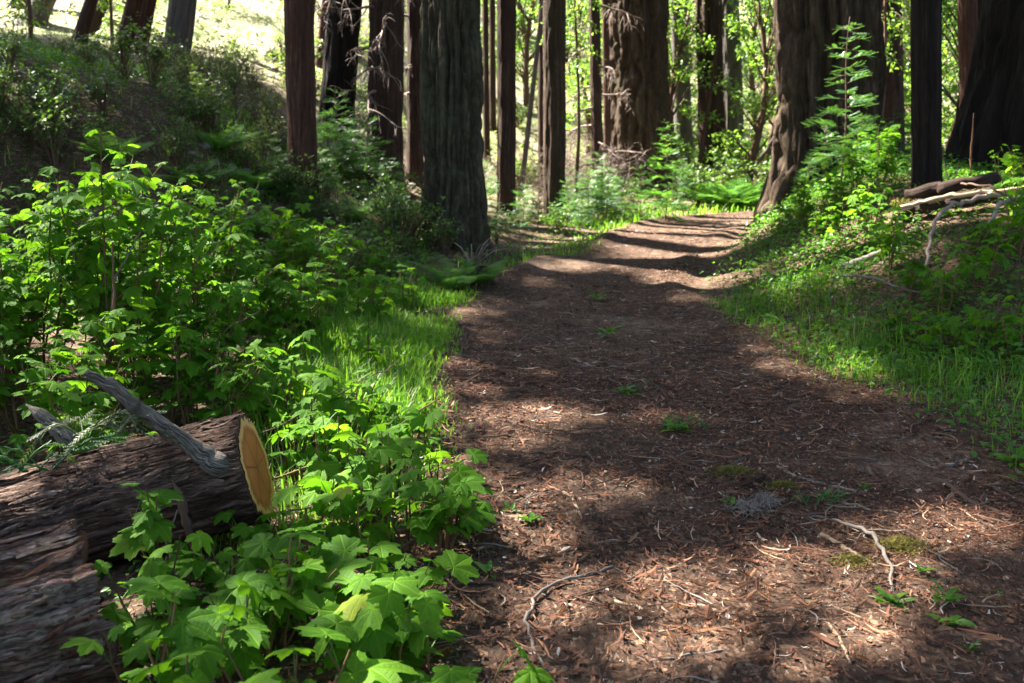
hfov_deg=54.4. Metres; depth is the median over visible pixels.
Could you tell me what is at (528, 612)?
twig
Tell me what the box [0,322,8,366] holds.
broad leaved shrub
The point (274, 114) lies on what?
weed clump
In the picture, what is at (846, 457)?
twig
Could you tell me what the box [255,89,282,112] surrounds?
weed clump
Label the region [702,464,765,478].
moss tuft
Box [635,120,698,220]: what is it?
conifer sapling
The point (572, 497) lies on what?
twig
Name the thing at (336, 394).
cane
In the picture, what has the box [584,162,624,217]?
redwood sprout
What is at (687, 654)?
twig
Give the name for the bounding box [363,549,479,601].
broad leaved shrub
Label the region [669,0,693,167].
redwood tree
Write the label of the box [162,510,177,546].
twig
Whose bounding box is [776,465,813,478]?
twig
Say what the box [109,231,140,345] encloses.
cane
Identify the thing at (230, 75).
weed clump
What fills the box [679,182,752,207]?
fern
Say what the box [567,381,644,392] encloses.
twig
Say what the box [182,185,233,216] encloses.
bush
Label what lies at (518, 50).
leafy tree
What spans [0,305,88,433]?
broad leaved shrub
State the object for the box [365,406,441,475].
broad leaved shrub
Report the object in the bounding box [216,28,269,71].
bush
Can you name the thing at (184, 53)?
weed clump
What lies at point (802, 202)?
broad leaved shrub
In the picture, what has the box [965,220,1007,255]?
broad leaved shrub
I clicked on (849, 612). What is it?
twig
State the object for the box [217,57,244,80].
weed clump
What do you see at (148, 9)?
redwood tree
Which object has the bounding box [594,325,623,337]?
seedling
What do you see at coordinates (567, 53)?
leafy tree
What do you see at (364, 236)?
bush
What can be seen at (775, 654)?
twig
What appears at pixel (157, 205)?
bush
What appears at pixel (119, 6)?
young tree
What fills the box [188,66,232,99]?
bush
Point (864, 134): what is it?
broad leaved shrub
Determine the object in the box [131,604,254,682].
broad leaved shrub
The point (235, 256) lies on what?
broad leaved shrub
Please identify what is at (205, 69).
weed clump
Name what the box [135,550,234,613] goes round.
broad leaved shrub
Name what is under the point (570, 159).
dead bush
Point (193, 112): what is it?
bush
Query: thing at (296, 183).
bush
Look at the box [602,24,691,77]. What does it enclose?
leafy tree
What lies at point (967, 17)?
redwood tree
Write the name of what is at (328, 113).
redwood sprout
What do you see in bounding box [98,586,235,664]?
broad leaved shrub
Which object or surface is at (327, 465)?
broad leaved shrub
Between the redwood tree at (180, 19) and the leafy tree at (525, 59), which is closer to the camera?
the redwood tree at (180, 19)
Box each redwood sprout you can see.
[252,132,287,180]
[265,154,298,203]
[281,185,320,220]
[316,86,368,152]
[316,112,356,176]
[316,149,348,197]
[320,118,372,177]
[328,122,384,186]
[334,103,393,168]
[354,134,392,178]
[368,136,399,183]
[483,160,504,214]
[487,208,511,237]
[505,183,540,220]
[508,203,533,233]
[522,194,555,227]
[542,201,568,226]
[549,178,588,227]
[556,168,599,223]
[567,198,596,224]
[572,170,613,214]
[578,152,627,203]
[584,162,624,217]
[587,167,627,220]
[596,167,638,213]
[620,164,658,217]
[656,154,695,203]
[678,165,702,204]
[786,155,821,200]
[796,124,841,190]
[831,114,885,170]
[839,114,898,165]
[855,119,902,173]
[886,112,910,159]
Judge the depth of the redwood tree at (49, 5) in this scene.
23.74 m
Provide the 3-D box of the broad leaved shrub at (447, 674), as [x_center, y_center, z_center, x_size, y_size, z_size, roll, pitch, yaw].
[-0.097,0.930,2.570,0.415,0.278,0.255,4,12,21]
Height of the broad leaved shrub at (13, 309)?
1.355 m
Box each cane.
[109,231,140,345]
[112,242,118,381]
[211,311,259,346]
[263,361,399,432]
[272,373,479,480]
[289,480,443,510]
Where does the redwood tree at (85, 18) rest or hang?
on the ground at (138, 110)
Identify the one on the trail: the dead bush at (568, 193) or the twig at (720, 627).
the twig at (720, 627)
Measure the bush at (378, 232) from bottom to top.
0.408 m
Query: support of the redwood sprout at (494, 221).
on the ground at (138, 110)
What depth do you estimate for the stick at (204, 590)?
3.42 m
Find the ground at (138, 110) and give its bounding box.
[0,0,1023,682]
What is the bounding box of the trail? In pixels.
[431,212,1023,682]
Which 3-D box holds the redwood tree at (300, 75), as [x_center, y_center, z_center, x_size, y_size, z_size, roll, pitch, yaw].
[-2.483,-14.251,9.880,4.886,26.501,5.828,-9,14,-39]
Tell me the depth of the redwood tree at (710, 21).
27.84 m
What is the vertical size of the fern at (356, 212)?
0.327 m
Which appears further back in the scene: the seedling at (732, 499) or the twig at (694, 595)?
the seedling at (732, 499)
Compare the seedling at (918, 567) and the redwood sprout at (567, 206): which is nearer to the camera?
the seedling at (918, 567)
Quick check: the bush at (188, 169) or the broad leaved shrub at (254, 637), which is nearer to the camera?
the broad leaved shrub at (254, 637)
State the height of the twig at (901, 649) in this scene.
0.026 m
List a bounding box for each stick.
[121,579,212,583]
[173,568,259,578]
[199,589,216,595]
[297,517,445,635]
[733,473,765,489]
[804,515,893,591]
[940,480,1014,519]
[946,456,976,467]
[970,478,1023,503]
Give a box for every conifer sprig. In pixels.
[0,432,128,478]
[20,401,169,466]
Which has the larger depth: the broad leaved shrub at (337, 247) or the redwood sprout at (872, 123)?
the redwood sprout at (872, 123)
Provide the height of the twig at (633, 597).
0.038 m
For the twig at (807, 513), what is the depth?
4.07 m
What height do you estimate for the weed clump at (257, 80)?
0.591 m
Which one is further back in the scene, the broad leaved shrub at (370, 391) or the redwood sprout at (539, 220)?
the redwood sprout at (539, 220)
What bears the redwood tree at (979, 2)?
on the ground at (138, 110)
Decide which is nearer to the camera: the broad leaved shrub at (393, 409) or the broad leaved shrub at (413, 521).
the broad leaved shrub at (413, 521)
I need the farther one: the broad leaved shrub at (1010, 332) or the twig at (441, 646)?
the broad leaved shrub at (1010, 332)
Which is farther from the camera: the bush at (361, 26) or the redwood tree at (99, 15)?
the bush at (361, 26)
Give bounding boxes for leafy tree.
[480,0,533,72]
[488,0,537,63]
[488,0,585,113]
[565,0,602,155]
[565,0,603,149]
[566,0,588,61]
[566,0,601,88]
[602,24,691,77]
[667,0,697,119]
[667,0,726,192]
[687,0,741,67]
[688,0,778,187]
[720,0,778,179]
[739,0,772,99]
[739,0,775,140]
[750,28,909,136]
[902,0,956,113]
[902,0,958,154]
[902,0,958,156]
[902,1,957,150]
[902,3,958,113]
[942,0,958,135]
[942,4,958,116]
[942,5,957,110]
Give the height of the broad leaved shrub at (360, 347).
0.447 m
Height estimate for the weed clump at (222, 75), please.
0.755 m
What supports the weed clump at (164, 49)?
on the ground at (138, 110)
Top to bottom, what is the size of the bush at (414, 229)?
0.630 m
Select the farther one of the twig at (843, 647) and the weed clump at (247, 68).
the weed clump at (247, 68)
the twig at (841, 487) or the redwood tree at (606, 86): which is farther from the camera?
the redwood tree at (606, 86)
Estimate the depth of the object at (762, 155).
24.16 m
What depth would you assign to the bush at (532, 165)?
28.43 m
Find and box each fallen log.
[318,151,415,202]
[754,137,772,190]
[872,187,997,217]
[904,172,1001,200]
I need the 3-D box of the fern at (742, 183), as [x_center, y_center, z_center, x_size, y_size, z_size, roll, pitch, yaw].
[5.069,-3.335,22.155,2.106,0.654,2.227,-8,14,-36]
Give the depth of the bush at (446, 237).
11.86 m
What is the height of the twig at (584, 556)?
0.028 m
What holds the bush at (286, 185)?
on the ground at (138, 110)
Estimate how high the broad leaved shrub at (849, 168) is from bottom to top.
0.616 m
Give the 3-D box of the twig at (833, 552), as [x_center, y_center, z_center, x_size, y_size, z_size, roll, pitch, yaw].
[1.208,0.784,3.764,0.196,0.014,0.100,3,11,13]
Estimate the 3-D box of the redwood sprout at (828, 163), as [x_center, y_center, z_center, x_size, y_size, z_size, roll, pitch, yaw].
[3.847,-2.272,12.378,0.623,0.897,0.817,3,11,15]
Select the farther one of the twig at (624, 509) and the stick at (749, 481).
the stick at (749, 481)
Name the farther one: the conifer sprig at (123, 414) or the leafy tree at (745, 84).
the leafy tree at (745, 84)
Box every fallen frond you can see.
[617,379,651,392]
[661,412,710,433]
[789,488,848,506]
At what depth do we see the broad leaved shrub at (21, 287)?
5.93 m
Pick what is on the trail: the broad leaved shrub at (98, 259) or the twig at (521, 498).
the twig at (521, 498)
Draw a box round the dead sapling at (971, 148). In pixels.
[969,113,973,175]
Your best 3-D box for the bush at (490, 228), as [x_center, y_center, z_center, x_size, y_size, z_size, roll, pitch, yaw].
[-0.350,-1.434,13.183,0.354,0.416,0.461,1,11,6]
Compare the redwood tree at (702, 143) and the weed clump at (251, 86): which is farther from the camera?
the redwood tree at (702, 143)
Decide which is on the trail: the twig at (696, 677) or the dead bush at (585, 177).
the twig at (696, 677)
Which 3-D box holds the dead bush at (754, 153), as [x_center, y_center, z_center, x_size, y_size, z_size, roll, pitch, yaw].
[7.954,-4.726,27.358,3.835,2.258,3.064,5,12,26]
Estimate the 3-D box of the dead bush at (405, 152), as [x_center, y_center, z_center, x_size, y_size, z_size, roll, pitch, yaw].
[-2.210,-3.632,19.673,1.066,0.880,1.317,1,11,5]
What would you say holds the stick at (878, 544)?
on the leaf litter
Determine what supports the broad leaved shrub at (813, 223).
on the ground at (138, 110)
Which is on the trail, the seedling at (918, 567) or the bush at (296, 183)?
the seedling at (918, 567)
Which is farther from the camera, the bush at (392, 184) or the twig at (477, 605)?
the bush at (392, 184)
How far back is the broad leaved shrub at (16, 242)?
8.39 m
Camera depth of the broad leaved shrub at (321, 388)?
4.44 m
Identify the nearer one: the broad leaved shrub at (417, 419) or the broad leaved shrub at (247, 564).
the broad leaved shrub at (247, 564)
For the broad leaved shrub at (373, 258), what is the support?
on the ground at (138, 110)
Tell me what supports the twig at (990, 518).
on the trail
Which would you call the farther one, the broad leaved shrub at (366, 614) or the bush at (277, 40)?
the bush at (277, 40)
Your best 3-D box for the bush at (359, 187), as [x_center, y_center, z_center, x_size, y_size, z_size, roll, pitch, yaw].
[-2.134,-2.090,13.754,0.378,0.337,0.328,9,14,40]
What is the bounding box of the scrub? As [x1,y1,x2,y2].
[0,0,954,205]
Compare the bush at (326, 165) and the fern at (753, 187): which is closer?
the bush at (326, 165)
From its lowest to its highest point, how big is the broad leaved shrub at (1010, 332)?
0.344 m
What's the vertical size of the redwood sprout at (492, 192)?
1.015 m
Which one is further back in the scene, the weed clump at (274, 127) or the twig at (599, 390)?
the weed clump at (274, 127)
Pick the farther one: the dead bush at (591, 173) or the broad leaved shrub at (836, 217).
the dead bush at (591, 173)
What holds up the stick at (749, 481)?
on the trail
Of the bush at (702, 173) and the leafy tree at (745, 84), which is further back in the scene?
the leafy tree at (745, 84)
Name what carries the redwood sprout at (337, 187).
on the ground at (138, 110)
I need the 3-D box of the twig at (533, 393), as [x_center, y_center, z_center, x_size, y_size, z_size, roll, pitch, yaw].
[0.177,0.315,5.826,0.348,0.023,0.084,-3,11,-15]
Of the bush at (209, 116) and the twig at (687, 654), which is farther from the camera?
the bush at (209, 116)
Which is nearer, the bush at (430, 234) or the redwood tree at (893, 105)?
the bush at (430, 234)
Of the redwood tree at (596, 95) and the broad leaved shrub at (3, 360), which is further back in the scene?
the redwood tree at (596, 95)
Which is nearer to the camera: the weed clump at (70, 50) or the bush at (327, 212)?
the bush at (327, 212)
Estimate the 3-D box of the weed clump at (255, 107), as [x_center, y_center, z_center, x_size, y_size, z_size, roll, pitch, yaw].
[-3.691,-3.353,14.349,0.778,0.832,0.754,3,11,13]
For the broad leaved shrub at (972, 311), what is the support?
on the ground at (138, 110)
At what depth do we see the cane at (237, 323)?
5.48 m
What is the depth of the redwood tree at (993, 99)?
12.29 m
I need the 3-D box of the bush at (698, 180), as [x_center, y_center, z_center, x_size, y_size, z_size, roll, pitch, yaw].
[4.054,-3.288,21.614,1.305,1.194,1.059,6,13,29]
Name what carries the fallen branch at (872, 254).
on the ground at (138, 110)
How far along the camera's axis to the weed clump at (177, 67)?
13.78 m
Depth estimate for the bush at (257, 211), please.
11.01 m
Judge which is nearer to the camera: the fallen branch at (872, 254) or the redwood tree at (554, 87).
the fallen branch at (872, 254)
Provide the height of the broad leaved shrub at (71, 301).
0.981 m
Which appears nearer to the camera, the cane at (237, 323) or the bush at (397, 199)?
the cane at (237, 323)
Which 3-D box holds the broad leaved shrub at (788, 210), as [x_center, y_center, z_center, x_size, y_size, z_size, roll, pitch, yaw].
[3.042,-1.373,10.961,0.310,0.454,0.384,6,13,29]
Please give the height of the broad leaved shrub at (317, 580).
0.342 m
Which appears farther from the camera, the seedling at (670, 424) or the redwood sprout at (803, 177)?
the redwood sprout at (803, 177)
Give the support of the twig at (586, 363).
on the trail
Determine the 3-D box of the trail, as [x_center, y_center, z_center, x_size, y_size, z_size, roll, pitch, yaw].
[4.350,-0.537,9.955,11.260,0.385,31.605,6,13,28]
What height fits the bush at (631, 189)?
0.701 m
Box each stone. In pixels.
[187,151,196,155]
[199,142,213,149]
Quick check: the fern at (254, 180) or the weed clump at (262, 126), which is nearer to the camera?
the fern at (254, 180)
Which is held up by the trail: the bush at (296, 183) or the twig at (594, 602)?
the twig at (594, 602)
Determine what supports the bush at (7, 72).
on the ground at (138, 110)
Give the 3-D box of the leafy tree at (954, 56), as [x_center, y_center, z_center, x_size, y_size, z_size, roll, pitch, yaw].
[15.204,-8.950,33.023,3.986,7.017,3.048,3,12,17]
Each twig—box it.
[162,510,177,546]
[433,630,547,648]
[434,375,503,382]
[437,581,495,585]
[449,599,560,610]
[454,542,512,547]
[457,635,498,640]
[459,425,525,438]
[463,594,491,613]
[500,468,557,501]
[515,392,571,400]
[518,333,562,344]
[521,492,560,502]
[523,562,633,671]
[527,583,615,607]
[554,541,644,596]
[560,461,583,488]
[562,491,581,518]
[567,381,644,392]
[569,355,660,367]
[572,536,689,564]
[585,470,627,485]
[587,475,608,496]
[603,494,639,510]
[614,599,653,611]
[632,562,645,604]
[646,618,742,629]
[651,649,726,659]
[659,621,686,631]
[661,676,715,682]
[663,578,718,607]
[665,454,745,468]
[680,349,749,351]
[691,507,731,512]
[702,325,777,332]
[721,496,773,520]
[735,437,752,444]
[742,496,841,515]
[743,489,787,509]
[751,540,788,561]
[769,603,817,627]
[770,632,776,668]
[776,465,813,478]
[778,457,874,498]
[788,445,882,458]
[804,542,854,553]
[809,551,864,609]
[810,492,911,516]
[819,532,879,567]
[823,618,851,663]
[826,504,873,507]
[832,605,862,618]
[835,634,911,664]
[847,389,896,412]
[853,529,898,532]
[917,543,956,565]
[937,545,963,573]
[939,492,1023,526]
[939,601,1012,608]
[965,557,1002,571]
[975,552,1014,573]
[976,471,1023,484]
[982,592,1022,602]
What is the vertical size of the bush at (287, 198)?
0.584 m
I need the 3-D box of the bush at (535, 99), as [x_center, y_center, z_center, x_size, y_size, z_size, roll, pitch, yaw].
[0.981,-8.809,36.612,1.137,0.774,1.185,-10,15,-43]
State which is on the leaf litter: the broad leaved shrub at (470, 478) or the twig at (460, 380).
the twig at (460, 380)
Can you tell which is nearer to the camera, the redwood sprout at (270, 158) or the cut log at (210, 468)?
the cut log at (210, 468)
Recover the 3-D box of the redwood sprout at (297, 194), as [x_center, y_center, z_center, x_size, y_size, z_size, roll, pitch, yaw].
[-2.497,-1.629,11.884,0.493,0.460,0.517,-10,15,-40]
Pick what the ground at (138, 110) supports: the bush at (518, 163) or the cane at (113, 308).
the bush at (518, 163)
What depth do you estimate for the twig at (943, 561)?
3.59 m
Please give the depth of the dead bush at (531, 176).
25.54 m
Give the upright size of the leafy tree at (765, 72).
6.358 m
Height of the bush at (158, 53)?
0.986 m
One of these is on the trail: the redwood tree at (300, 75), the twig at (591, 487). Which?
the twig at (591, 487)
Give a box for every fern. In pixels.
[66,128,154,160]
[150,160,237,187]
[192,125,264,153]
[214,206,289,234]
[224,164,296,190]
[254,217,337,237]
[316,197,380,222]
[358,250,410,269]
[392,250,499,291]
[432,256,509,282]
[440,236,508,292]
[675,181,746,207]
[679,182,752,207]
[682,181,760,209]
[686,177,759,194]
[709,182,764,206]
[711,189,760,207]
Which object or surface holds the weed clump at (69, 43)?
on the ground at (138, 110)
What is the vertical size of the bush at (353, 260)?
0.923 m
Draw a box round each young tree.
[0,0,52,44]
[69,0,156,46]
[202,0,257,14]
[529,0,609,198]
[881,0,910,117]
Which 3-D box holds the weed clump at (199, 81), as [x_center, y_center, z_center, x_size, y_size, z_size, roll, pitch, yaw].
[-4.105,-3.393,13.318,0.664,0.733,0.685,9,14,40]
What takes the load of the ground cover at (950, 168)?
on the ground at (138, 110)
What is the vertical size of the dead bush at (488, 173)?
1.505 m
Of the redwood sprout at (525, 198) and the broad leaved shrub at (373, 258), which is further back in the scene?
the redwood sprout at (525, 198)
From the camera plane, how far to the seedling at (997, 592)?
3.40 m
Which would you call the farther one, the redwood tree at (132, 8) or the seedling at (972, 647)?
the redwood tree at (132, 8)
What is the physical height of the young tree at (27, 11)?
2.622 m
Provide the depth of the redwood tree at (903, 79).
25.16 m
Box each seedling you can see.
[473,560,496,578]
[503,502,521,512]
[517,512,543,522]
[587,291,605,299]
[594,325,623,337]
[612,385,640,394]
[659,419,694,432]
[721,494,741,504]
[856,483,873,488]
[871,585,917,610]
[915,562,936,573]
[925,613,976,626]
[928,577,966,602]
[961,641,980,651]
[984,589,1006,601]
[993,444,1023,467]
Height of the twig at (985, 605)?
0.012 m
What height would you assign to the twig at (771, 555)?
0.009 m
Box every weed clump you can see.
[0,28,19,39]
[39,24,72,56]
[59,35,76,51]
[62,40,86,61]
[74,43,98,61]
[76,45,99,68]
[143,64,169,82]
[150,35,176,66]
[152,58,174,78]
[163,43,207,88]
[166,42,206,71]
[168,65,195,81]
[175,38,212,77]
[176,59,231,99]
[176,74,194,92]
[178,73,194,91]
[191,43,219,74]
[193,51,221,84]
[195,38,240,82]
[204,51,226,79]
[209,52,249,90]
[211,58,248,94]
[215,82,231,105]
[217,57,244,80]
[219,46,256,84]
[220,70,248,98]
[224,85,247,109]
[229,79,283,129]
[234,49,269,84]
[243,61,271,90]
[243,74,265,97]
[243,114,285,150]
[246,97,286,137]
[247,88,267,110]
[249,127,277,154]
[251,107,275,128]
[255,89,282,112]
[256,104,287,148]
[257,90,284,115]
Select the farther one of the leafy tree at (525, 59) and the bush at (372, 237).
the leafy tree at (525, 59)
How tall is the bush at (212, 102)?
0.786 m
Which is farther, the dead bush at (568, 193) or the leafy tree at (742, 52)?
the leafy tree at (742, 52)
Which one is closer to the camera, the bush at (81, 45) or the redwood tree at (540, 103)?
the bush at (81, 45)
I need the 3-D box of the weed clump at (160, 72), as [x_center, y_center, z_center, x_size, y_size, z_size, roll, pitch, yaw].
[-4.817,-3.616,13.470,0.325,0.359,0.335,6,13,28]
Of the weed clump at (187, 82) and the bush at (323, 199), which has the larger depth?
the weed clump at (187, 82)
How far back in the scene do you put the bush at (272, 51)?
23.81 m
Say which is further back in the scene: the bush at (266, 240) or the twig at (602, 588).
the bush at (266, 240)
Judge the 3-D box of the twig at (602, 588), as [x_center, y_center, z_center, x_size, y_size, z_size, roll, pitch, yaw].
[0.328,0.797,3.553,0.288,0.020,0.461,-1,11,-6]
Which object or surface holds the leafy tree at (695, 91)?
on the ground at (138, 110)
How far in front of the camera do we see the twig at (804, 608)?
3.25 m
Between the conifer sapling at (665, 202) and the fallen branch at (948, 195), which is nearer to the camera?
the fallen branch at (948, 195)
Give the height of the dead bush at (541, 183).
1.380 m
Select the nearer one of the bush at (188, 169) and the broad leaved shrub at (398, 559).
the broad leaved shrub at (398, 559)
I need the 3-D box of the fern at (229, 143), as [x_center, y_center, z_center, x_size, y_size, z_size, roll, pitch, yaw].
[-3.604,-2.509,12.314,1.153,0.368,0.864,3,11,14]
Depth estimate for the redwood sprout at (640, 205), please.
18.36 m
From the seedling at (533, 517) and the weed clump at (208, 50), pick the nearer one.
the seedling at (533, 517)
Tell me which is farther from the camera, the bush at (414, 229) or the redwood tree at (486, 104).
the redwood tree at (486, 104)
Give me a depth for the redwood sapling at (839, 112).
10.96 m
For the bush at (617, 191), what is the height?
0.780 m
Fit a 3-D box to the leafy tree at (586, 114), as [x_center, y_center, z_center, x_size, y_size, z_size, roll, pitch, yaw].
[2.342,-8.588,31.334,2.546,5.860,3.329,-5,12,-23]
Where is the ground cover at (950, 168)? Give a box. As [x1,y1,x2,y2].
[0,32,1023,682]
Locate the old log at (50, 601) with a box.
[0,519,123,682]
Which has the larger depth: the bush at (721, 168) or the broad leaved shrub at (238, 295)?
the bush at (721, 168)
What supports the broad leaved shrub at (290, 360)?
on the ground at (138, 110)
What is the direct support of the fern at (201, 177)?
on the ground at (138, 110)
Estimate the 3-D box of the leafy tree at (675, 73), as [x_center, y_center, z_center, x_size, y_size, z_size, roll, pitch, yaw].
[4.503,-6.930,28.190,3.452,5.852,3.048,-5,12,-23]
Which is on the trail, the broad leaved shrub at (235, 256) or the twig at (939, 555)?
the twig at (939, 555)
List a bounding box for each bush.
[0,25,37,73]
[0,47,38,113]
[0,82,17,116]
[0,114,15,141]
[1,93,56,142]
[2,63,74,121]
[8,90,92,166]
[12,77,71,135]
[12,115,57,147]
[12,177,52,211]
[16,200,85,243]
[26,52,67,91]
[65,31,104,65]
[66,66,124,116]
[75,109,125,149]
[77,11,162,79]
[79,204,125,234]
[126,15,182,88]
[130,202,167,266]
[147,125,208,166]
[162,112,201,154]
[167,77,241,130]
[168,151,225,190]
[176,90,226,130]
[181,87,214,103]
[182,97,207,128]
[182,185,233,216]
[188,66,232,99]
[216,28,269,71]
[220,203,278,238]
[222,181,259,209]
[228,135,261,168]
[253,231,286,271]
[257,38,323,70]
[260,160,307,201]
[262,45,284,69]
[264,62,357,97]
[265,31,284,53]
[268,158,324,205]
[271,167,291,201]
[272,74,320,89]
[275,150,337,212]
[277,132,287,151]
[278,210,378,283]
[285,178,331,220]
[299,191,367,233]
[300,218,363,297]
[314,26,318,44]
[317,146,341,198]
[319,227,358,247]
[326,217,397,285]
[345,179,371,199]
[349,220,404,255]
[350,259,391,276]
[355,99,366,129]
[356,79,367,104]
[356,181,426,230]
[357,164,422,209]
[358,19,368,42]
[360,37,404,52]
[361,157,419,195]
[363,192,432,237]
[367,180,445,248]
[368,194,406,235]
[368,223,388,246]
[369,244,407,273]
[391,222,419,259]
[395,203,442,241]
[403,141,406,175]
[413,216,446,251]
[427,209,466,255]
[483,155,496,187]
[485,153,533,192]
[486,128,576,183]
[488,160,580,208]
[488,222,496,239]
[490,153,542,196]
[490,219,505,243]
[494,208,518,233]
[495,2,528,39]
[516,92,537,127]
[516,146,590,195]
[520,93,537,108]
[522,121,591,169]
[523,162,573,197]
[523,174,595,215]
[525,154,537,183]
[540,162,615,196]
[542,142,617,195]
[543,153,626,203]
[544,207,572,234]
[565,139,654,202]
[565,154,591,177]
[565,157,591,184]
[602,179,633,203]
[620,177,646,201]
[668,162,726,208]
[675,163,719,201]
[683,146,698,167]
[687,145,757,188]
[692,122,697,147]
[705,156,742,185]
[734,134,771,188]
[742,156,770,187]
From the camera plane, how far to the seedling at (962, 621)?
3.18 m
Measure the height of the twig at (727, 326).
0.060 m
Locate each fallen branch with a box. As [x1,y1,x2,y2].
[838,238,908,270]
[842,274,921,292]
[901,186,1023,209]
[924,191,1021,277]
[960,182,1017,205]
[986,195,1023,233]
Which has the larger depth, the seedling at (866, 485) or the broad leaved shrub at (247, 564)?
the seedling at (866, 485)
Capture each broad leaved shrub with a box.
[0,177,101,404]
[0,184,77,373]
[0,248,52,397]
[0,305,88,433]
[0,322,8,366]
[0,423,42,470]
[1,233,66,283]
[12,314,150,456]
[13,179,193,376]
[24,237,144,310]
[29,129,221,411]
[47,406,156,456]
[60,575,218,682]
[72,244,203,381]
[73,157,214,360]
[79,282,230,431]
[94,530,213,645]
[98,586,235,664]
[109,483,190,560]
[118,223,261,389]
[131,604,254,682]
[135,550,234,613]
[142,175,284,372]
[144,310,287,425]
[177,540,282,590]
[193,576,280,682]
[197,626,419,682]
[199,217,257,321]
[206,563,306,679]
[211,509,286,543]
[214,329,319,436]
[219,262,327,362]
[220,527,372,654]
[233,219,332,329]
[236,196,331,328]
[241,532,304,600]
[251,366,345,448]
[257,203,356,316]
[264,521,367,639]
[265,246,347,341]
[267,412,344,494]
[270,474,385,554]
[287,409,365,490]
[291,370,370,478]
[295,589,426,682]
[296,481,393,558]
[299,584,443,669]
[313,534,419,604]
[326,369,397,435]
[329,423,419,523]
[337,268,400,319]
[347,230,400,285]
[348,315,389,370]
[358,453,480,557]
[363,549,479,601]
[364,541,416,590]
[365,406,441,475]
[366,589,463,670]
[377,400,442,446]
[378,261,425,310]
[410,443,460,500]
[412,640,555,682]
[413,448,496,555]
[437,491,492,526]
[774,196,798,232]
[790,180,814,224]
[808,211,839,239]
[814,165,852,220]
[821,200,862,236]
[841,139,871,193]
[843,180,893,230]
[853,126,896,172]
[861,213,905,253]
[863,205,910,275]
[867,121,901,189]
[881,302,930,341]
[893,240,933,304]
[906,316,945,359]
[915,260,967,312]
[937,312,993,350]
[947,227,1022,290]
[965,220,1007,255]
[965,295,1023,347]
[983,180,1023,259]
[986,145,1023,187]
[987,314,1023,365]
[991,166,1023,219]
[1002,144,1023,185]
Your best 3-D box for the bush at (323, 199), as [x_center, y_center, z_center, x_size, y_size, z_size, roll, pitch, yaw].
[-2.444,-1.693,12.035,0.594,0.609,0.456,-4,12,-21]
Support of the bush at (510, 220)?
on the ground at (138, 110)
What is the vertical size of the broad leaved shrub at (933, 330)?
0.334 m
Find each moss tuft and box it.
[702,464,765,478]
[758,479,800,490]
[822,551,886,571]
[858,533,943,560]
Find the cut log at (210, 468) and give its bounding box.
[0,369,274,563]
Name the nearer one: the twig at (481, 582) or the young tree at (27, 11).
the twig at (481, 582)
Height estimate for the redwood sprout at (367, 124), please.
1.252 m
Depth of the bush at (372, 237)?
11.36 m
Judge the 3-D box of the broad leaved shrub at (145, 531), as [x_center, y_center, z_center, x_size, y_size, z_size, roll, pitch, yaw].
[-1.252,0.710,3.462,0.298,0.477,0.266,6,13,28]
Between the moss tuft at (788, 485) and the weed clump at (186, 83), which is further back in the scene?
the weed clump at (186, 83)
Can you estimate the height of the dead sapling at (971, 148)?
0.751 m
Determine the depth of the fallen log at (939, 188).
9.12 m
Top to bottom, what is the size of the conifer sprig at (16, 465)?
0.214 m
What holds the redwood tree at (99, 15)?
on the ground at (138, 110)
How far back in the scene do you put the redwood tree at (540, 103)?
27.16 m
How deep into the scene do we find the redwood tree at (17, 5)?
25.57 m
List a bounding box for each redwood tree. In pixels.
[5,0,26,8]
[15,0,56,26]
[71,0,98,43]
[90,0,108,37]
[111,0,144,52]
[134,0,156,55]
[163,0,196,68]
[284,0,319,207]
[314,0,366,155]
[315,0,327,67]
[318,0,419,190]
[404,0,423,186]
[418,0,491,252]
[482,0,490,162]
[489,0,496,132]
[496,0,515,216]
[517,0,542,201]
[536,0,543,194]
[542,0,565,218]
[565,0,658,201]
[602,0,611,184]
[609,0,673,198]
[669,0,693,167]
[695,0,725,185]
[696,0,725,188]
[722,0,745,181]
[753,0,886,223]
[766,7,775,98]
[881,0,903,153]
[900,0,904,151]
[910,0,942,188]
[944,0,1023,177]
[956,0,981,115]
[957,0,977,106]
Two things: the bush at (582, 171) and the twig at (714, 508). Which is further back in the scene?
the bush at (582, 171)
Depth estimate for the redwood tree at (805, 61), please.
12.70 m
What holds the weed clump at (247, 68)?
on the ground at (138, 110)
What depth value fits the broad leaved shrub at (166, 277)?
6.01 m
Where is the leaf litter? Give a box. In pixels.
[0,166,1023,682]
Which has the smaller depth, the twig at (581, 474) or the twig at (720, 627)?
the twig at (720, 627)
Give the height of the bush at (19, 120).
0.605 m
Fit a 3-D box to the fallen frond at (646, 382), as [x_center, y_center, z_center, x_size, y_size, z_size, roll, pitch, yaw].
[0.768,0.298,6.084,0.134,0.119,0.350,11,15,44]
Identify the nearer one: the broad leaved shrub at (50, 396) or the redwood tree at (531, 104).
the broad leaved shrub at (50, 396)
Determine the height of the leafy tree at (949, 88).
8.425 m
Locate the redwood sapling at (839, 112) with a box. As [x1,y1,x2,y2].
[800,17,882,191]
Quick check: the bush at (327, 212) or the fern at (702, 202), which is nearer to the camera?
the bush at (327, 212)
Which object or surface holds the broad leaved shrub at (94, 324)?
on the ground at (138, 110)
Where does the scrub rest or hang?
on the ground at (138, 110)
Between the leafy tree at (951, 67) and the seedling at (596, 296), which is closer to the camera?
the seedling at (596, 296)
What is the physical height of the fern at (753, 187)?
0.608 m

